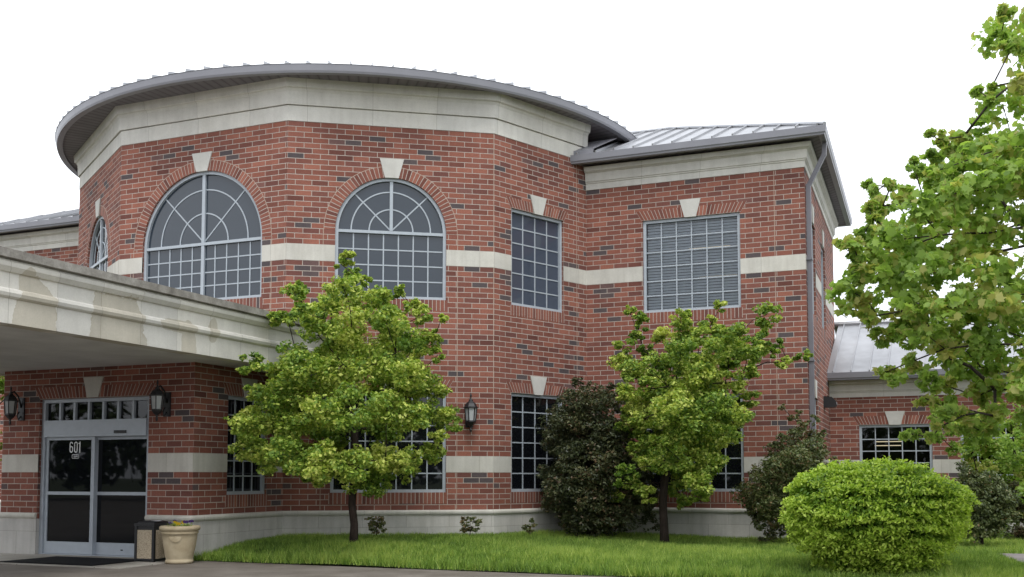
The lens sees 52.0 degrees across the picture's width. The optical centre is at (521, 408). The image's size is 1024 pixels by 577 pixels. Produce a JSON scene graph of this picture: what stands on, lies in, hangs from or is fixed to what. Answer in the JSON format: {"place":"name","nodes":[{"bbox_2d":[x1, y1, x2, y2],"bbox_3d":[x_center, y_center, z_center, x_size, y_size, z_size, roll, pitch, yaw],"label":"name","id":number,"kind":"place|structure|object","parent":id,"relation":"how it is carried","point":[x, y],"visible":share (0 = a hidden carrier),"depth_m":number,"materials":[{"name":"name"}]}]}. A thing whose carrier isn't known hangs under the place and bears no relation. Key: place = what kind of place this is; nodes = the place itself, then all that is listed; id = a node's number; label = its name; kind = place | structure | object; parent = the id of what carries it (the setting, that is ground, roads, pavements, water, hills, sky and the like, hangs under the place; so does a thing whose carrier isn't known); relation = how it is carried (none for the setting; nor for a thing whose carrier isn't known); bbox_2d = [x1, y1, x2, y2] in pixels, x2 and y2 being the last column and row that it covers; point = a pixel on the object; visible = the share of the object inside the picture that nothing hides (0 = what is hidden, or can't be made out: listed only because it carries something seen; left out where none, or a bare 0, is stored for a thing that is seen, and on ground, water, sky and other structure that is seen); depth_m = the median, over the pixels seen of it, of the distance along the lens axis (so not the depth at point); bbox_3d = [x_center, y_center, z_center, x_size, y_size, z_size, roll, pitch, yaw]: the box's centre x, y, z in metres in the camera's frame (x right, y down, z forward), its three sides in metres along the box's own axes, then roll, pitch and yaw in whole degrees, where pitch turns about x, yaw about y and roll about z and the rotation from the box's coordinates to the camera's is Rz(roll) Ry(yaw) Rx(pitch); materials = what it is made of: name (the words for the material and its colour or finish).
{"place":"outdoors","nodes":[
{"label":"outdoors","id":0,"kind":"place"},
{"bbox_2d":[0,553,196,568],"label":"concrete pad","id":1,"kind":"object","parent":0,"point":[8,556],"visible":0.15,"depth_m":16.43,"materials":[{"name":"grey concrete"}]},
{"bbox_2d":[0,556,141,565],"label":"door mat","id":2,"kind":"object","parent":1,"relation":"on","point":[78,561],"depth_m":16.47,"materials":[{"name":"black rubber"}]},
{"bbox_2d":[134,520,170,561],"bbox_3d":[-5.888,2.102,16.758,0.404,0.650,0.404,-1,-4,22],"label":"litter bin","id":3,"kind":"object","parent":1,"relation":"on","point":[148,543],"visible":0.81,"depth_m":16.60,"materials":[{"name":"beige stone"}]},
{"bbox_2d":[159,520,200,563],"bbox_3d":[-5.353,2.076,16.442,0.624,0.675,0.624,-1,-4,22],"label":"flower pot","id":4,"kind":"object","parent":1,"relation":"on","point":[179,542],"visible":1,"depth_m":16.24,"materials":[{"name":"beige ceramic"}]},
{"bbox_2d":[0,561,607,576],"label":"driveway","id":5,"kind":"structure","parent":0,"point":[212,569],"depth_m":15.02,"materials":[{"name":"grey asphalt"}]},
{"bbox_2d":[213,561,632,576],"bbox_3d":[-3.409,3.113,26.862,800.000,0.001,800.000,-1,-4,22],"label":"ground","id":6,"kind":"structure","parent":0,"point":[405,568],"depth_m":16.02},
{"bbox_2d":[0,376,4,460],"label":"tree","id":7,"kind":"object","parent":6,"relation":"on","point":[2,382],"visible":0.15,"depth_m":20.09,"materials":[{"name":"green plant"}]},
{"bbox_2d":[0,60,1023,559],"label":"brick building","id":8,"kind":"structure","parent":6,"relation":"on","point":[530,242],"depth_m":20.27,"materials":[{"name":"brick"}]},
{"bbox_2d":[2,387,24,424],"bbox_3d":[-8.877,-0.051,18.346,0.262,0.681,0.364,-1,-4,22],"label":"wall lantern","id":9,"kind":"object","parent":8,"relation":"attached to","point":[10,400],"depth_m":18.26,"materials":[{"name":"black metal"}]},
{"bbox_2d":[35,377,154,556],"bbox_3d":[-7.274,0.984,17.905,2.675,3.050,0.202,-1,-4,22],"label":"entrance door","id":10,"kind":"structure","parent":8,"relation":"in","point":[94,451],"depth_m":17.93,"materials":[{"name":"metal"}]},
{"bbox_2d":[85,198,109,270],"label":"window","id":11,"kind":"structure","parent":8,"relation":"in","point":[99,209],"depth_m":22.81,"materials":[{"name":"glass"}]},
{"bbox_2d":[149,380,170,420],"bbox_3d":[-5.897,-0.129,17.128,0.262,0.681,0.364,-1,-4,22],"label":"wall lantern","id":12,"kind":"object","parent":8,"relation":"attached to","point":[160,401],"depth_m":17.03,"materials":[{"name":"black metal"}]},
{"bbox_2d":[134,151,271,307],"bbox_3d":[-6.193,-3.424,20.392,3.292,3.136,0.142,-1,-4,22],"label":"window","id":13,"kind":"structure","parent":8,"relation":"in","point":[204,236],"depth_m":20.39,"materials":[{"name":"glass"}]},
{"bbox_2d":[224,378,267,506],"bbox_3d":[-4.832,0.587,18.390,0.142,2.235,1.400,-1,-4,22],"label":"window","id":14,"kind":"structure","parent":8,"relation":"in","point":[245,487],"depth_m":18.27,"materials":[{"name":"glass"}]},
{"bbox_2d":[328,378,452,503],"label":"window","id":15,"kind":"structure","parent":8,"relation":"in","point":[428,486],"depth_m":19.82,"materials":[{"name":"glass"}]},
{"bbox_2d":[324,158,457,310],"bbox_3d":[-2.483,-3.329,20.021,2.538,2.899,0.142,1,-4,-11],"label":"window","id":16,"kind":"structure","parent":8,"relation":"in","point":[395,229],"depth_m":20.07,"materials":[{"name":"glass"}]},
{"bbox_2d":[463,393,477,431],"bbox_3d":[-0.962,0.072,19.884,0.290,0.752,0.336,1,-4,-11],"label":"wall lantern","id":17,"kind":"object","parent":8,"relation":"attached to","point":[470,408],"depth_m":19.78,"materials":[{"name":"black metal"}]},
{"bbox_2d":[506,194,567,322],"bbox_3d":[0.314,-3.053,21.209,0.756,2.500,1.643,-1,-4,22],"label":"window","id":18,"kind":"structure","parent":8,"relation":"in","point":[536,239],"depth_m":21.27,"materials":[{"name":"glass"}]},
{"bbox_2d":[506,376,567,502],"bbox_3d":[0.314,0.606,20.976,0.756,2.505,1.643,-1,-4,22],"label":"window","id":19,"kind":"structure","parent":8,"relation":"in","point":[527,453],"depth_m":20.89,"materials":[{"name":"glass"}]},
{"bbox_2d":[636,198,745,322],"bbox_3d":[3.483,-3.038,21.447,2.295,2.500,0.197,-1,-4,22],"label":"window","id":20,"kind":"structure","parent":8,"relation":"in","point":[690,209],"depth_m":21.47,"materials":[{"name":"glass"}]},
{"bbox_2d":[637,383,749,501],"bbox_3d":[3.479,0.620,21.186,2.310,2.505,0.142,-1,-4,22],"label":"window","id":21,"kind":"structure","parent":8,"relation":"in","point":[732,474],"depth_m":20.92,"materials":[{"name":"glass"}]},
{"bbox_2d":[811,204,816,327],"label":"window","id":22,"kind":"structure","parent":8,"relation":"in","point":[812,208],"depth_m":22.34,"materials":[{"name":"metal"}]},
{"bbox_2d":[814,379,817,447],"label":"window","id":23,"kind":"structure","parent":8,"relation":"in","point":[816,390],"depth_m":21.82,"materials":[{"name":"metal"}]},
{"bbox_2d":[820,229,826,341],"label":"window","id":24,"kind":"structure","parent":8,"relation":"in","point":[824,334],"depth_m":24.64,"materials":[{"name":"metal"}]},
{"bbox_2d":[823,396,836,407],"bbox_3d":[6.958,-0.156,23.601,0.283,0.250,0.260,-1,-4,21],"label":"wall floodlight","id":25,"kind":"object","parent":8,"relation":"attached to","point":[830,402],"depth_m":23.49,"materials":[{"name":"black metal"}]},
{"bbox_2d":[876,444,900,445],"bbox_3d":[9.139,0.905,26.145,0.620,0.035,0.060,-1,-4,22],"label":"ceiling light","id":26,"kind":"object","parent":8,"relation":"attached to","point":[890,445],"visible":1,"depth_m":26.09,"materials":[{"name":"white metal"}]},
{"bbox_2d":[876,440,901,441],"bbox_3d":[8.958,0.789,25.578,0.620,0.035,0.060,-1,-4,22],"label":"ceiling light","id":27,"kind":"object","parent":8,"relation":"attached to","point":[890,441],"depth_m":25.52,"materials":[{"name":"white metal"}]},
{"bbox_2d":[853,411,932,470],"bbox_3d":[8.716,1.066,24.413,1.880,2.025,0.142,-1,-4,22],"label":"window","id":28,"kind":"structure","parent":8,"relation":"in","point":[892,418],"depth_m":24.43,"materials":[{"name":"glass"}]},
{"bbox_2d":[959,409,1021,474],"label":"window","id":29,"kind":"structure","parent":8,"relation":"in","point":[1008,416],"depth_m":23.60,"materials":[{"name":"metal"}]},
{"bbox_2d":[0,0,1023,336],"label":"sky","id":30,"kind":"structure","parent":0,"point":[879,74],"materials":[{"name":"white"}]},
{"bbox_2d":[193,528,1023,576],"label":"lawn","id":31,"kind":"structure","parent":0,"point":[420,567],"depth_m":15.64,"materials":[{"name":"plant"}]},
{"bbox_2d":[223,249,463,541],"bbox_3d":[-2.910,-0.091,17.271,3.800,4.920,4.182,-1,-4,22],"label":"young tree","id":32,"kind":"object","parent":31,"relation":"on","point":[287,404],"visible":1,"depth_m":16.24,"materials":[{"name":"green plant"}]},
{"bbox_2d":[364,516,386,535],"bbox_3d":[-2.535,2.058,18.496,0.454,0.350,0.340,-1,-4,22],"label":"shrub","id":33,"kind":"object","parent":31,"relation":"on","point":[377,524],"visible":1,"depth_m":18.49,"materials":[{"name":"green plant"}]},
{"bbox_2d":[459,516,481,535],"bbox_3d":[-0.916,2.124,19.090,0.444,0.361,0.315,-1,-4,22],"label":"shrub","id":34,"kind":"object","parent":31,"relation":"on","point":[478,521],"visible":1,"depth_m":19.09,"materials":[{"name":"green plant"}]},
{"bbox_2d":[521,517,537,534],"bbox_3d":[0.149,2.196,19.613,0.329,0.341,0.227,0,-4,4],"label":"shrub","id":35,"kind":"object","parent":31,"relation":"on","point":[528,529],"visible":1,"depth_m":19.59,"materials":[{"name":"green plant"}]},
{"bbox_2d":[535,377,659,536],"bbox_3d":[1.322,0.985,20.280,2.715,3.253,2.862,-1,-4,22],"label":"evergreen shrub","id":36,"kind":"object","parent":31,"relation":"on","point":[577,481],"visible":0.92,"depth_m":19.46,"materials":[{"name":"green plant"}]},
{"bbox_2d":[606,299,813,542],"bbox_3d":[3.083,0.280,18.936,4.088,4.493,4.030,-1,-4,22],"label":"young tree","id":37,"kind":"object","parent":31,"relation":"on","point":[682,414],"visible":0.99,"depth_m":18.38,"materials":[{"name":"green plant"}]},
{"bbox_2d":[729,403,838,541],"bbox_3d":[4.903,1.214,18.814,1.914,2.610,2.091,1,-4,-12],"label":"holly shrub","id":38,"kind":"object","parent":31,"relation":"on","point":[783,468],"visible":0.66,"depth_m":18.60,"materials":[{"name":"green plant"}]},
{"bbox_2d":[777,455,981,575],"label":"clipped bush","id":39,"kind":"object","parent":31,"relation":"on","point":[877,514],"visible":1,"depth_m":13.28,"materials":[{"name":"green plant"}]},
{"bbox_2d":[825,2,1023,445],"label":"maple tree","id":40,"kind":"object","parent":31,"relation":"on","point":[994,162],"visible":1,"depth_m":11.56,"materials":[{"name":"green plant"}]},
{"bbox_2d":[925,401,1023,533],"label":"tree","id":41,"kind":"object","parent":31,"relation":"on","point":[1005,462],"visible":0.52,"depth_m":20.51,"materials":[{"name":"green plant"}]},
{"bbox_2d":[954,461,1023,544],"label":"evergreen shrub","id":42,"kind":"object","parent":31,"relation":"on","point":[993,512],"visible":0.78,"depth_m":17.86,"materials":[{"name":"green plant"}]},
{"bbox_2d":[1004,479,1023,540],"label":"evergreen shrub","id":43,"kind":"object","parent":31,"relation":"on","point":[1018,531],"visible":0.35,"depth_m":19.82,"materials":[{"name":"green plant"}]},
{"bbox_2d":[997,553,1023,561],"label":"path","id":44,"kind":"structure","parent":0,"point":[1019,557],"depth_m":16.38,"materials":[{"name":"grey concrete"}]}
]}

